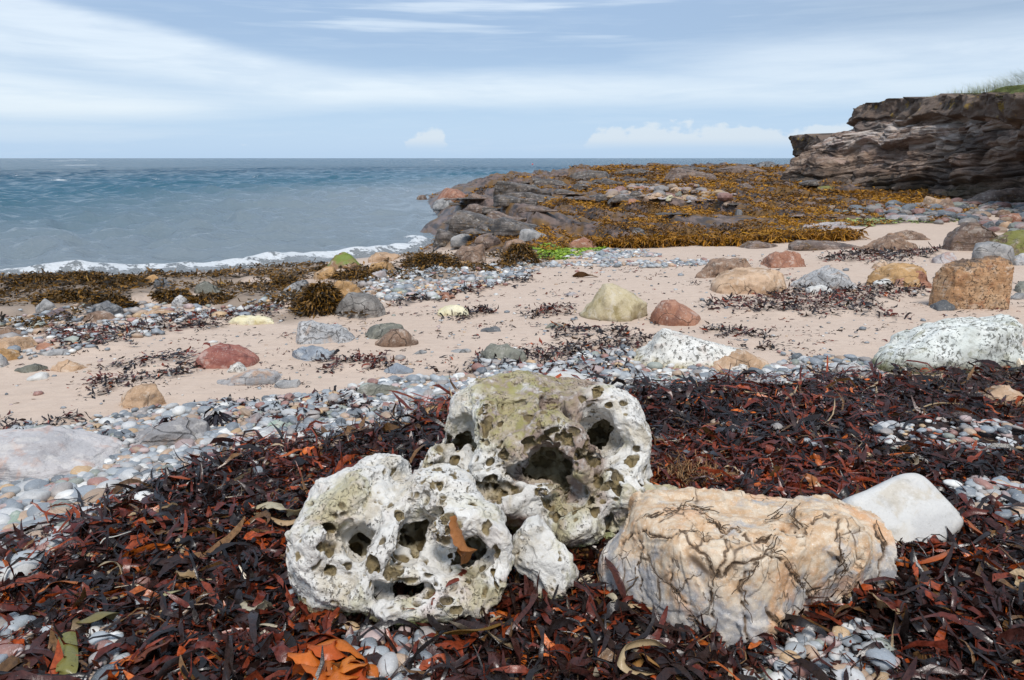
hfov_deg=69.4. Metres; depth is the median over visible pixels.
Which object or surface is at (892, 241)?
boulder
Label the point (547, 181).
rock ledge
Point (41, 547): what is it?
pebble
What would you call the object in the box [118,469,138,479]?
pebble
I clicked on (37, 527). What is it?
pebble
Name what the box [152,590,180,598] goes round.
kelp scrap
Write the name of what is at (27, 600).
seaweed frond
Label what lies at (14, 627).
pebble
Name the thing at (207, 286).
boulder
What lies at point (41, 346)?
boulder
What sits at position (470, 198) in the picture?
rock ledge
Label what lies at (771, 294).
drift weed
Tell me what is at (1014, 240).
boulder
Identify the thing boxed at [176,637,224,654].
seaweed frond
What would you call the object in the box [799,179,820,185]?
rock ledge
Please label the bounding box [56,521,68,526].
pebble
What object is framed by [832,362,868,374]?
boulder
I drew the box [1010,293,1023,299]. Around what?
boulder
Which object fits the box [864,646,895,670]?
pebble
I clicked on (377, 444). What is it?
drift weed
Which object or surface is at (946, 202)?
boulder
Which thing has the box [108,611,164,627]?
seaweed frond
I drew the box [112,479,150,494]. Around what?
seaweed frond
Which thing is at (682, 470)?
clump of branching seaweed
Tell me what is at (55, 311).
boulder
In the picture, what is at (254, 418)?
boulder
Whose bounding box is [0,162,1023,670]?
ground
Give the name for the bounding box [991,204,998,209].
boulder
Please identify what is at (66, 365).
boulder
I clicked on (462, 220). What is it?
rock ledge
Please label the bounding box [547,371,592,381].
boulder
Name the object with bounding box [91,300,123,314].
boulder
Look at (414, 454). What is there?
seaweed frond
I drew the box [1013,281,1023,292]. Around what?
boulder
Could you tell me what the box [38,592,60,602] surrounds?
seaweed frond
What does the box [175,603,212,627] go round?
seaweed frond
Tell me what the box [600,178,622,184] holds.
rock ledge
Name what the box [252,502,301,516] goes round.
kelp scrap
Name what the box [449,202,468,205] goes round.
rock ledge
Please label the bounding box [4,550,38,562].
pebble
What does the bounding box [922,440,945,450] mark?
pebbles
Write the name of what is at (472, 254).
boulder
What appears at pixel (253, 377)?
boulder
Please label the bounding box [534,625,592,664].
seaweed frond
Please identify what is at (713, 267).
boulder
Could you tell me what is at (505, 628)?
seaweed frond
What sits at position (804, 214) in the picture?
rock ledge
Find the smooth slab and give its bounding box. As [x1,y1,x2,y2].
[842,473,963,542]
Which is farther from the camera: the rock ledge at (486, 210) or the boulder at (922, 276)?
the rock ledge at (486, 210)
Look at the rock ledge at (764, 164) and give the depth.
76.01 m
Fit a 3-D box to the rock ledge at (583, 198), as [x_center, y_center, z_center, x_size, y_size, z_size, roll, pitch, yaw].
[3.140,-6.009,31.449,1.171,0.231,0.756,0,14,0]
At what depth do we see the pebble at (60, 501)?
3.50 m
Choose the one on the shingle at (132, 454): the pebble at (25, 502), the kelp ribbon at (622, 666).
the pebble at (25, 502)
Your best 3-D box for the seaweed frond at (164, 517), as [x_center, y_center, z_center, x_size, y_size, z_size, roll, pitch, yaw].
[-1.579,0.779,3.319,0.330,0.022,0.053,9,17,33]
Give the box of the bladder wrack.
[0,236,903,330]
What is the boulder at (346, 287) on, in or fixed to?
on the ground at (190, 386)
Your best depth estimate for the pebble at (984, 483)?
3.57 m
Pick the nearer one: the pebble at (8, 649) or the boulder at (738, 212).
the pebble at (8, 649)
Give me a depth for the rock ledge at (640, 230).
17.80 m
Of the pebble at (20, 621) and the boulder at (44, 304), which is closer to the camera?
the pebble at (20, 621)
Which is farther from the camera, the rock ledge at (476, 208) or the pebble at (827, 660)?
the rock ledge at (476, 208)
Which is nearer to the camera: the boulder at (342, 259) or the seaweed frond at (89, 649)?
the seaweed frond at (89, 649)
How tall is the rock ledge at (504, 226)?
0.525 m
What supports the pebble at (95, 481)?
on the shingle at (132, 454)
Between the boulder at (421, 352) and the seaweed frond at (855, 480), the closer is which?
the seaweed frond at (855, 480)
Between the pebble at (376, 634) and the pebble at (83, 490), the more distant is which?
the pebble at (83, 490)
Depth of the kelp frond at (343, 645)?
2.29 m
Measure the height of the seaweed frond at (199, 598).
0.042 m
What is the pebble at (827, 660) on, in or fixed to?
on the shingle at (132, 454)
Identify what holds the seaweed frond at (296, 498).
on the drift weed at (958, 579)
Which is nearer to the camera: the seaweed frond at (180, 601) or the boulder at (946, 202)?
the seaweed frond at (180, 601)
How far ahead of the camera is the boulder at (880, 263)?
11.85 m
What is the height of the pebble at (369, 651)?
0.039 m
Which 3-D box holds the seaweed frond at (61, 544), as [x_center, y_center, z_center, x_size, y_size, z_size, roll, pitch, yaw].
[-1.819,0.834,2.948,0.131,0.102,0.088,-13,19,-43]
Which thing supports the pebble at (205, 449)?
on the shingle at (132, 454)
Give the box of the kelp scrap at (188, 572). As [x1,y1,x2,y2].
[174,569,195,578]
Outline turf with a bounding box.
[978,85,1023,93]
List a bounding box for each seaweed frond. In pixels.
[19,591,41,611]
[30,587,86,615]
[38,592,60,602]
[42,623,97,652]
[43,537,72,568]
[44,502,79,522]
[48,625,57,652]
[77,544,116,556]
[91,660,101,668]
[93,588,121,599]
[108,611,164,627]
[111,543,173,568]
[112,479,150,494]
[119,585,172,601]
[128,509,164,515]
[145,504,168,519]
[150,616,179,624]
[164,591,200,619]
[168,516,245,557]
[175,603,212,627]
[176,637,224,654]
[183,527,223,536]
[196,592,211,602]
[199,561,225,570]
[201,520,216,568]
[235,644,271,661]
[239,565,294,610]
[268,537,285,555]
[279,497,298,517]
[288,620,319,633]
[289,635,333,652]
[300,609,332,622]
[301,472,307,492]
[322,612,344,641]
[326,607,339,640]
[332,454,358,474]
[386,628,415,662]
[409,444,426,462]
[419,653,450,670]
[449,619,532,628]
[487,615,531,655]
[501,644,526,664]
[502,624,511,653]
[515,570,519,582]
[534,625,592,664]
[587,648,630,672]
[591,560,597,568]
[592,608,606,619]
[645,606,667,652]
[748,641,761,648]
[801,615,850,633]
[809,607,842,625]
[842,468,863,490]
[918,620,958,629]
[920,586,985,617]
[927,588,940,600]
[934,621,956,656]
[960,639,975,667]
[969,524,1008,533]
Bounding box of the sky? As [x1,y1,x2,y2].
[0,0,1023,157]
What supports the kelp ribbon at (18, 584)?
on the drift weed at (958, 579)
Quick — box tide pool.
[776,227,820,230]
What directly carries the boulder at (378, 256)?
on the ground at (190, 386)
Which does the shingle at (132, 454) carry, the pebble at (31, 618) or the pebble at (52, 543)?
the pebble at (31, 618)
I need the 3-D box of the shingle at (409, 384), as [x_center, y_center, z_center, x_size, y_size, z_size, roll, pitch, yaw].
[1.268,0.260,5.743,8.152,0.174,1.910,0,14,0]
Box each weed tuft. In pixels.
[153,416,175,427]
[203,408,233,425]
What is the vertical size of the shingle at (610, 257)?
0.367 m
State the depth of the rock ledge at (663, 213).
22.66 m
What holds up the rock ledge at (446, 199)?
on the ground at (190, 386)
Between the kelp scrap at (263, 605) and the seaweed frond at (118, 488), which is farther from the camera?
the seaweed frond at (118, 488)
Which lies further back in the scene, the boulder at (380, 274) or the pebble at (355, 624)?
the boulder at (380, 274)
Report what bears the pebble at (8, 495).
on the shingle at (132, 454)
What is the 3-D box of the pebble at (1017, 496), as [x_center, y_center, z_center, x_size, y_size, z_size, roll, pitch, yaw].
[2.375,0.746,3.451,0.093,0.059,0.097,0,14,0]
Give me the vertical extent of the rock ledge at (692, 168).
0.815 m
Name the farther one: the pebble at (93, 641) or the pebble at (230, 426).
the pebble at (230, 426)
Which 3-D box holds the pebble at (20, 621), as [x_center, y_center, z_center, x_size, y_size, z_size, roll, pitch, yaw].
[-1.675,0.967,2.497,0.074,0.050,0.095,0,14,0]
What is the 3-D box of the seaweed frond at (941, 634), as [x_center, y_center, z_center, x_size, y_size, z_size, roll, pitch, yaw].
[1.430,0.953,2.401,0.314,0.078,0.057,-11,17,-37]
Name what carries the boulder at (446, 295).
on the ground at (190, 386)
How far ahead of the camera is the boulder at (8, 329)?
7.50 m
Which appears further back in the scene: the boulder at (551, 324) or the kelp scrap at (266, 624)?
the boulder at (551, 324)
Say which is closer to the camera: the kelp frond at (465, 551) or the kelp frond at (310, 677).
the kelp frond at (310, 677)
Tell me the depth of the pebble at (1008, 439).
4.11 m
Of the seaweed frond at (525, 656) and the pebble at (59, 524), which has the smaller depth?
the seaweed frond at (525, 656)
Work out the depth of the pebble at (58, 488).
3.72 m
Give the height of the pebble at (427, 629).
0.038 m
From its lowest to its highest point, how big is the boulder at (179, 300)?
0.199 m
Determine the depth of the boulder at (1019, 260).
11.96 m
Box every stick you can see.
[100,531,130,543]
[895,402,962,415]
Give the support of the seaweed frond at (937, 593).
on the drift weed at (958, 579)
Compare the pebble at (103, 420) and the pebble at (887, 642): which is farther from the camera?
the pebble at (103, 420)
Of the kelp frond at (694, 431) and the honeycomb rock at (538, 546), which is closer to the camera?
the honeycomb rock at (538, 546)
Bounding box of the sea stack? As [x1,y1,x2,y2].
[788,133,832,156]
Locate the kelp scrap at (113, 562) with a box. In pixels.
[98,561,121,573]
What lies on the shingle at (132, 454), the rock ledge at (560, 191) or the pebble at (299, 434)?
the pebble at (299, 434)
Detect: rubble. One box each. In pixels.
[605,183,737,206]
[812,198,1023,232]
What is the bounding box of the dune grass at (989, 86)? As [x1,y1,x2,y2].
[925,70,1023,97]
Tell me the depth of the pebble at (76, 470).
3.97 m
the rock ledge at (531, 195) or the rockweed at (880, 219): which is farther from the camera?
the rock ledge at (531, 195)
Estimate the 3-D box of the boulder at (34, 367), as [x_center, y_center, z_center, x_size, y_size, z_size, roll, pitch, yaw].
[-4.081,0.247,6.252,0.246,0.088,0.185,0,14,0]
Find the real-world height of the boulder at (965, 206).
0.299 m
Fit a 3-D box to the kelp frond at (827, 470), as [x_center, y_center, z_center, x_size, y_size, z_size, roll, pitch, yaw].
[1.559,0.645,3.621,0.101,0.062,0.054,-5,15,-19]
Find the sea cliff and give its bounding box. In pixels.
[780,92,1023,202]
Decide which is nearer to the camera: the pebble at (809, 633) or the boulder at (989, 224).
the pebble at (809, 633)
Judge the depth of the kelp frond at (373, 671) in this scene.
2.25 m
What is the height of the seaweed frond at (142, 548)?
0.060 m
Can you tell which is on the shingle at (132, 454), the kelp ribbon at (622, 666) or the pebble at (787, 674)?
the pebble at (787, 674)
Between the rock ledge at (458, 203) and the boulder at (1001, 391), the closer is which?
the boulder at (1001, 391)
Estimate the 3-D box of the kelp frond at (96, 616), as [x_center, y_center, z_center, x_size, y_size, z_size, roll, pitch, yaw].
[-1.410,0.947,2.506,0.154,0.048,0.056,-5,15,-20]
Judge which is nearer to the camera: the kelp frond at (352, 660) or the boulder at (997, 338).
the kelp frond at (352, 660)
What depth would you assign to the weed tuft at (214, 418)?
4.72 m
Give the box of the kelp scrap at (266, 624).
[258,623,276,627]
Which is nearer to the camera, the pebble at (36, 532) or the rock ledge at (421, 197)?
the pebble at (36, 532)
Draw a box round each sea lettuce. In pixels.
[529,242,555,247]
[533,246,609,259]
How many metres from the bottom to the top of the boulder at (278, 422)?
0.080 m
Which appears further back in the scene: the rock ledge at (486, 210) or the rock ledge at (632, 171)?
the rock ledge at (632, 171)
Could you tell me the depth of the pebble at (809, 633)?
2.41 m
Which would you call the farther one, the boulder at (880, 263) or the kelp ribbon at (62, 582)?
the boulder at (880, 263)
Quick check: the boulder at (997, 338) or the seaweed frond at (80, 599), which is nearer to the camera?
the seaweed frond at (80, 599)
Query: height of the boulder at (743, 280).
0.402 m
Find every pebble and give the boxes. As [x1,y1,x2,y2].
[0,484,13,490]
[0,492,14,498]
[0,500,22,507]
[0,507,22,514]
[0,560,38,580]
[0,644,25,656]
[1,486,20,495]
[1,499,24,509]
[1,615,29,629]
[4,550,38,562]
[8,625,18,630]
[13,647,22,657]
[17,520,34,529]
[18,489,50,501]
[19,479,42,491]
[22,499,40,505]
[24,479,48,490]
[26,616,36,623]
[27,502,51,516]
[28,530,47,537]
[30,565,46,575]
[32,513,66,524]
[34,519,58,529]
[37,541,48,549]
[37,550,52,557]
[38,532,78,549]
[38,625,50,635]
[41,507,69,516]
[50,482,72,496]
[50,499,71,507]
[54,489,73,498]
[54,496,74,501]
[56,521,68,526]
[68,478,83,483]
[70,466,91,474]
[70,485,95,499]
[71,501,88,505]
[77,482,86,486]
[83,488,111,502]
[87,477,108,484]
[88,651,110,666]
[89,631,108,644]
[91,663,121,679]
[95,480,120,489]
[95,640,113,649]
[97,429,116,434]
[99,418,114,423]
[104,642,119,654]
[105,467,119,474]
[113,652,129,662]
[115,467,129,474]
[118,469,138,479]
[132,491,152,501]
[133,591,158,607]
[135,576,150,586]
[174,439,195,447]
[199,446,218,453]
[218,428,229,433]
[219,411,232,419]
[225,422,238,431]
[238,408,252,415]
[259,426,273,431]
[260,432,273,437]
[281,409,296,415]
[286,432,304,440]
[291,424,307,428]
[314,423,322,428]
[339,646,360,654]
[343,636,352,644]
[344,621,359,630]
[346,408,362,416]
[360,626,388,640]
[361,648,378,654]
[376,646,389,654]
[377,652,398,676]
[396,653,409,665]
[406,668,420,674]
[419,626,438,642]
[739,668,754,675]
[768,671,783,679]
[773,659,784,670]
[779,650,800,662]
[779,664,792,670]
[780,669,797,679]
[784,641,805,658]
[790,658,810,678]
[801,628,814,640]
[818,634,840,647]
[818,656,832,668]
[820,665,829,674]
[828,647,841,661]
[833,663,842,669]
[840,651,862,666]
[843,665,865,679]
[853,645,862,650]
[853,666,868,676]
[861,630,875,640]
[861,641,875,647]
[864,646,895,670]
[873,636,896,655]
[880,656,900,670]
[953,486,975,498]
[973,478,993,489]
[974,502,988,507]
[995,509,1012,519]
[999,438,1019,445]
[1011,492,1023,501]
[1011,506,1023,514]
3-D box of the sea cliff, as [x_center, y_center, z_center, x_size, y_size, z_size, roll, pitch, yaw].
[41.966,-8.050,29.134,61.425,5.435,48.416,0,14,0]
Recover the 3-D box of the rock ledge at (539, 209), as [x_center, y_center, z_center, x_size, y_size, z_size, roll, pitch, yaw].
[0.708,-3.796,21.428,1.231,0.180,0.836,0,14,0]
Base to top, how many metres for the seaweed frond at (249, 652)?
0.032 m
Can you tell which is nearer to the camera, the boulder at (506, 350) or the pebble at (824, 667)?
the pebble at (824, 667)
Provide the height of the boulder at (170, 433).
0.197 m
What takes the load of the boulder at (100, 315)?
on the ground at (190, 386)
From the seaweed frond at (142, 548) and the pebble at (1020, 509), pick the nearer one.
the seaweed frond at (142, 548)
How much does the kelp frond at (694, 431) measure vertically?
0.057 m
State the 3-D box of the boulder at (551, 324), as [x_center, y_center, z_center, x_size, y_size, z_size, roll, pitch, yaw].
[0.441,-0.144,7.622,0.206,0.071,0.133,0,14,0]
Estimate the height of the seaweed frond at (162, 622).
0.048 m
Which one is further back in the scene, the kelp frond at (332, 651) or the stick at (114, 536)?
the stick at (114, 536)
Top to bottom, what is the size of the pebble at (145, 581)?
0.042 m
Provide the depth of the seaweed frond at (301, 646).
2.37 m
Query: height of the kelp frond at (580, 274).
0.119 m
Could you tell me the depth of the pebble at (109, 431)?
4.49 m
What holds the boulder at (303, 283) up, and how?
on the ground at (190, 386)
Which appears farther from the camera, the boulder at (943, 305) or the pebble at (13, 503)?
the boulder at (943, 305)
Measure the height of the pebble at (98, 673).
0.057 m
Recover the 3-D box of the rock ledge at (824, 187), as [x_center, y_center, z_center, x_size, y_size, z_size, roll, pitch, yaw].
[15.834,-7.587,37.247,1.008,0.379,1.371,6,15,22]
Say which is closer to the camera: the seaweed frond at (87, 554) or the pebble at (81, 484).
the seaweed frond at (87, 554)
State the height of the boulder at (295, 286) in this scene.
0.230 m
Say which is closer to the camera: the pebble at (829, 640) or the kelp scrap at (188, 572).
the pebble at (829, 640)
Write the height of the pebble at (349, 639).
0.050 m
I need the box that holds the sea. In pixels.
[0,158,791,275]
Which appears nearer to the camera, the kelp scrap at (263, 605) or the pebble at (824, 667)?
the pebble at (824, 667)
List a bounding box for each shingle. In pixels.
[0,248,1013,421]
[0,404,1023,679]
[89,344,948,422]
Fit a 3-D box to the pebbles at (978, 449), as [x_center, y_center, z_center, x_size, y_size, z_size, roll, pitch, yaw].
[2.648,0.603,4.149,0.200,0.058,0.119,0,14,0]
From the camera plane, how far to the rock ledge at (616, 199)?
27.02 m
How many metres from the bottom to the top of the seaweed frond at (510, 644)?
0.060 m
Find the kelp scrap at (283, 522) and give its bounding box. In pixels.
[270,517,295,525]
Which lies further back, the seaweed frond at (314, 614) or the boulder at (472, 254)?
the boulder at (472, 254)
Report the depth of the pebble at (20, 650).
2.35 m
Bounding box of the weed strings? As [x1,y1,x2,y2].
[0,362,1023,679]
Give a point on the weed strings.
(606, 542)
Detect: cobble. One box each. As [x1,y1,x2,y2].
[7,510,20,523]
[609,382,624,388]
[879,434,904,448]
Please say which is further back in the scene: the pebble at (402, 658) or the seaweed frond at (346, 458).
the seaweed frond at (346, 458)
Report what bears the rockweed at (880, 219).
on the ground at (190, 386)
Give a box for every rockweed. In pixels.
[419,162,983,249]
[553,220,871,248]
[816,215,958,226]
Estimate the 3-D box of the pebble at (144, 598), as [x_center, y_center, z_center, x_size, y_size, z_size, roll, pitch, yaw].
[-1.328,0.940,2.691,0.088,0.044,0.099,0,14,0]
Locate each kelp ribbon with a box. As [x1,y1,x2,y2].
[0,578,38,590]
[38,581,77,592]
[431,569,466,604]
[605,593,616,602]
[617,639,676,679]
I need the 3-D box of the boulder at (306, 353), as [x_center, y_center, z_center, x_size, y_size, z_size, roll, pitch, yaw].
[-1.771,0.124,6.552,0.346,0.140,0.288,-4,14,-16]
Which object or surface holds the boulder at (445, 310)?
on the ground at (190, 386)
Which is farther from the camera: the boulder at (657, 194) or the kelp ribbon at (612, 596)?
the boulder at (657, 194)
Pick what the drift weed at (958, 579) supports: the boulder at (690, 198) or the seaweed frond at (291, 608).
the seaweed frond at (291, 608)
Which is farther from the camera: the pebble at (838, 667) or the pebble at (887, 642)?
the pebble at (887, 642)
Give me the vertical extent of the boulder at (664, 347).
0.387 m
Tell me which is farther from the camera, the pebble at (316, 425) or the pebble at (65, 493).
the pebble at (316, 425)
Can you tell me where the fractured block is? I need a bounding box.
[597,487,897,660]
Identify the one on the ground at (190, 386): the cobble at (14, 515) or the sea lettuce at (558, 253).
the sea lettuce at (558, 253)
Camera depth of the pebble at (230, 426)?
4.60 m
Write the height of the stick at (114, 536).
0.017 m
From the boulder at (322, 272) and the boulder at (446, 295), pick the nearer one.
the boulder at (446, 295)
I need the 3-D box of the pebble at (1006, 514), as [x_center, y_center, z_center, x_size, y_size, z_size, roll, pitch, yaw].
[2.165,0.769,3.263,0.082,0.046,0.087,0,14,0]
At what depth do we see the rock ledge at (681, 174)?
45.24 m
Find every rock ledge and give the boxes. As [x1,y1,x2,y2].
[417,195,427,199]
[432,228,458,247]
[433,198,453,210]
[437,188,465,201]
[444,198,466,200]
[448,210,491,233]
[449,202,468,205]
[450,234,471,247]
[457,197,492,199]
[460,228,493,234]
[463,204,485,213]
[467,193,491,201]
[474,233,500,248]
[477,217,539,236]
[482,207,500,213]
[488,210,526,221]
[493,181,551,196]
[493,195,537,206]
[503,192,579,201]
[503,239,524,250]
[515,205,557,212]
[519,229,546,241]
[534,179,566,184]
[553,189,575,194]
[556,193,587,194]
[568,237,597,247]
[569,170,609,180]
[572,184,597,189]
[574,196,592,200]
[577,181,599,185]
[595,194,607,200]
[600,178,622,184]
[608,195,639,203]
[613,169,656,174]
[631,228,645,235]
[635,178,654,180]
[656,212,690,214]
[664,168,716,180]
[678,166,709,170]
[713,165,766,173]
[739,240,777,248]
[756,161,779,167]
[773,196,825,200]
[788,240,860,250]
[789,213,844,217]
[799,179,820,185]
[803,222,862,228]
[816,186,834,189]
[886,215,932,220]
[967,187,1023,202]
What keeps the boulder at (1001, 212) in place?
on the ground at (190, 386)
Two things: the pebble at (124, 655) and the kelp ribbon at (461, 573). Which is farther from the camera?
the kelp ribbon at (461, 573)
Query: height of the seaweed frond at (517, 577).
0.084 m
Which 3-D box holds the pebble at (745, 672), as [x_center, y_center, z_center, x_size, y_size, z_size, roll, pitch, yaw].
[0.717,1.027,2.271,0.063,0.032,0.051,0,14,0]
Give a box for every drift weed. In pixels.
[0,242,944,441]
[0,433,1023,679]
[152,352,1023,479]
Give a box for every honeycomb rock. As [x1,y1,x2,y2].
[284,453,514,628]
[418,370,678,549]
[512,514,578,598]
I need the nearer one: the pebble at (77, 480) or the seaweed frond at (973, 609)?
the seaweed frond at (973, 609)
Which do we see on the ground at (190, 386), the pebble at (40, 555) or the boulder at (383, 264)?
the boulder at (383, 264)
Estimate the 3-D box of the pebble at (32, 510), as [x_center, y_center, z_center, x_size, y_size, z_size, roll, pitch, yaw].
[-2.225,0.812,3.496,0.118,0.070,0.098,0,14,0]
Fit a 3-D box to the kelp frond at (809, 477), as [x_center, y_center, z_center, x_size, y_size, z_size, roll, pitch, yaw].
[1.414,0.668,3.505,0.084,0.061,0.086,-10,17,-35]
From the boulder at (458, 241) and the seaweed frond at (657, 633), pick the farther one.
the boulder at (458, 241)
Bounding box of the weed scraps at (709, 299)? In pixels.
[3,248,1023,424]
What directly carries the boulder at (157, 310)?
on the ground at (190, 386)
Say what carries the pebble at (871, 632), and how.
on the shingle at (132, 454)
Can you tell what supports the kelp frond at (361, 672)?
on the kelp frond at (310, 677)
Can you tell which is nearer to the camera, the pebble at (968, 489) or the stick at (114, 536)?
the stick at (114, 536)
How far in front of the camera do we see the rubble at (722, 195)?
31.85 m
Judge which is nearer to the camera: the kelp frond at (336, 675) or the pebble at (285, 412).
the kelp frond at (336, 675)
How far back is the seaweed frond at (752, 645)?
2.37 m
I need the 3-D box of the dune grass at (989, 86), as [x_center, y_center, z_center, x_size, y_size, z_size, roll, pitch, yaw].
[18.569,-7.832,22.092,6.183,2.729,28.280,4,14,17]
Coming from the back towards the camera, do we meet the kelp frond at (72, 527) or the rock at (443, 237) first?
the rock at (443, 237)
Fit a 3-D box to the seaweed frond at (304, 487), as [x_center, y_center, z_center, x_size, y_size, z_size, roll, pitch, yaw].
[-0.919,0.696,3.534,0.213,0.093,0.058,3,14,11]
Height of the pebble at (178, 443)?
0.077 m
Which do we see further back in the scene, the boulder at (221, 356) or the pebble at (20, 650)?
the boulder at (221, 356)
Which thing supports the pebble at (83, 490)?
on the shingle at (132, 454)
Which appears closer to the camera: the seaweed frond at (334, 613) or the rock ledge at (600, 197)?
the seaweed frond at (334, 613)
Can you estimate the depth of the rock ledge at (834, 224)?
19.78 m
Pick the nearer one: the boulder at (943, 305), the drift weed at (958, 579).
the drift weed at (958, 579)
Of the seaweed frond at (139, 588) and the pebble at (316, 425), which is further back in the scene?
the pebble at (316, 425)
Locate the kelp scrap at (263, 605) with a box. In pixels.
[240,600,275,610]
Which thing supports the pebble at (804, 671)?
on the shingle at (132, 454)
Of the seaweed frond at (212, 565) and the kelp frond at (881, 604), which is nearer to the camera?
the kelp frond at (881, 604)
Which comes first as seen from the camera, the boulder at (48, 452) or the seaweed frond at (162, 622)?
the seaweed frond at (162, 622)
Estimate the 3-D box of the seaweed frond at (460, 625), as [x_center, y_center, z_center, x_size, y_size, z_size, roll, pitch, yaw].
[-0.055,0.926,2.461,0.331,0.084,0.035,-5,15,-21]
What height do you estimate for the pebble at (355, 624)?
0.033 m
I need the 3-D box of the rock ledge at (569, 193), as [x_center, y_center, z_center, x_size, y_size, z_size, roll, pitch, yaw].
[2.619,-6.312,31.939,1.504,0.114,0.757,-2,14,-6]
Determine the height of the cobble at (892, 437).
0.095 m
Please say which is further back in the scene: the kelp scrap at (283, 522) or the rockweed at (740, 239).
the rockweed at (740, 239)
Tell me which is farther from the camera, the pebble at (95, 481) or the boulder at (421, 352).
the boulder at (421, 352)
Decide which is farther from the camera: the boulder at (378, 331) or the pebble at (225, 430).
the boulder at (378, 331)
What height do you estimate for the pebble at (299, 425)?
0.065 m
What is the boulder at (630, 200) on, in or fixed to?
on the ground at (190, 386)
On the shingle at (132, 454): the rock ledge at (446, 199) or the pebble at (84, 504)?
the pebble at (84, 504)
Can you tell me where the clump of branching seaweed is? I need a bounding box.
[652,449,730,487]
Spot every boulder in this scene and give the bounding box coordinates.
[0,326,20,338]
[0,336,36,349]
[0,348,21,360]
[0,354,8,367]
[0,425,121,481]
[14,363,47,372]
[26,372,48,380]
[35,298,56,312]
[36,342,53,349]
[36,348,68,355]
[46,307,71,317]
[50,359,86,371]
[83,310,115,321]
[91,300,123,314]
[119,383,165,408]
[132,417,209,446]
[146,275,157,281]
[146,308,175,314]
[153,278,172,287]
[171,295,188,306]
[194,281,220,293]
[194,343,259,368]
[217,368,281,385]
[227,362,246,372]
[228,315,273,324]
[245,412,264,422]
[267,420,292,428]
[274,379,299,388]
[283,283,301,292]
[292,345,331,360]
[295,280,308,288]
[296,320,354,344]
[313,266,335,279]
[328,252,361,270]
[329,280,360,298]
[335,292,385,317]
[356,383,401,397]
[365,323,403,338]
[368,252,400,262]
[369,261,395,270]
[372,271,386,278]
[375,328,418,346]
[384,363,413,373]
[414,350,426,354]
[419,405,442,414]
[437,305,468,315]
[439,292,454,299]
[451,348,470,352]
[455,243,485,262]
[480,343,526,362]
[481,326,500,331]
[545,322,562,328]
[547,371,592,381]
[564,292,577,295]
[579,283,647,321]
[627,199,635,204]
[630,191,641,196]
[633,328,742,368]
[650,299,700,325]
[651,192,661,199]
[666,195,672,201]
[675,191,682,196]
[686,196,697,199]
[695,257,750,277]
[710,267,786,293]
[712,349,768,370]
[731,363,747,370]
[735,183,755,189]
[735,209,742,214]
[760,250,805,267]
[790,265,856,288]
[805,285,833,293]
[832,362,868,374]
[859,235,917,250]
[866,262,926,286]
[872,260,887,268]
[872,314,1023,374]
[873,279,890,285]
[885,230,930,239]
[894,270,931,288]
[922,196,941,203]
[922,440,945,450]
[928,255,1013,309]
[930,299,955,310]
[931,252,956,263]
[939,198,954,206]
[942,222,997,250]
[958,204,971,210]
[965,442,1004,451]
[971,241,1014,263]
[980,385,1023,406]
[982,221,997,227]
[990,229,1023,255]
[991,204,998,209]
[995,210,1010,216]
[998,221,1010,227]
[1000,213,1021,222]
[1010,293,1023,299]
[1013,253,1023,265]
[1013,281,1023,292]
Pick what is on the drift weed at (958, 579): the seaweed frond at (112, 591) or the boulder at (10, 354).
the seaweed frond at (112, 591)
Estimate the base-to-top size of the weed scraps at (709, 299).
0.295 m
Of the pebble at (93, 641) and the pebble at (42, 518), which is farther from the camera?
the pebble at (42, 518)
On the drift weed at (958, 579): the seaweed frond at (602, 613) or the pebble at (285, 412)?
the seaweed frond at (602, 613)
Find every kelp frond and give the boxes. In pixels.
[56,631,77,674]
[60,520,83,532]
[76,611,118,622]
[133,637,173,663]
[163,476,189,480]
[285,649,318,666]
[292,663,327,679]
[296,675,313,679]
[297,633,339,644]
[299,660,334,675]
[304,640,347,660]
[314,639,365,662]
[327,670,359,679]
[332,659,368,672]
[335,655,370,674]
[349,666,370,679]
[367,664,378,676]
[435,622,504,635]
[449,515,476,564]
[572,272,596,276]
[632,653,659,667]
[685,428,701,435]
[800,473,819,488]
[819,467,839,475]
[867,592,901,614]
[921,548,954,563]
[964,518,988,539]
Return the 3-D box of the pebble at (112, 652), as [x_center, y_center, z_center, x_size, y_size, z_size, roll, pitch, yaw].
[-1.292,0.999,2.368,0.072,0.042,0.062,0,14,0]
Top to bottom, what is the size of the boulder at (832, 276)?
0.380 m
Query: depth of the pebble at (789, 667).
2.27 m
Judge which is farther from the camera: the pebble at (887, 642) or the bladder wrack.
the bladder wrack
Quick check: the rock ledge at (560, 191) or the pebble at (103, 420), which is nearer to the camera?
the pebble at (103, 420)
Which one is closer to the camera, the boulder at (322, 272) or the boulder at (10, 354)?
the boulder at (10, 354)
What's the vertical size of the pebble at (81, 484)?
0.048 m
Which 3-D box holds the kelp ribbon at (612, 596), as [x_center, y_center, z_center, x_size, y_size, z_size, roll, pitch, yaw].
[0.332,0.897,2.561,0.034,0.072,0.113,-3,14,-10]
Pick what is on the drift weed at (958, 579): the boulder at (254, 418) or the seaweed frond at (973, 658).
the seaweed frond at (973, 658)
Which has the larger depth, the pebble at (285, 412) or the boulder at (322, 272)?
the boulder at (322, 272)
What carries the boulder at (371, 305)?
on the ground at (190, 386)
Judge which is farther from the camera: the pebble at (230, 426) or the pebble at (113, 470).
the pebble at (230, 426)
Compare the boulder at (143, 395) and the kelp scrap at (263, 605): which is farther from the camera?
the boulder at (143, 395)
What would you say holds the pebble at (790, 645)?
on the shingle at (132, 454)

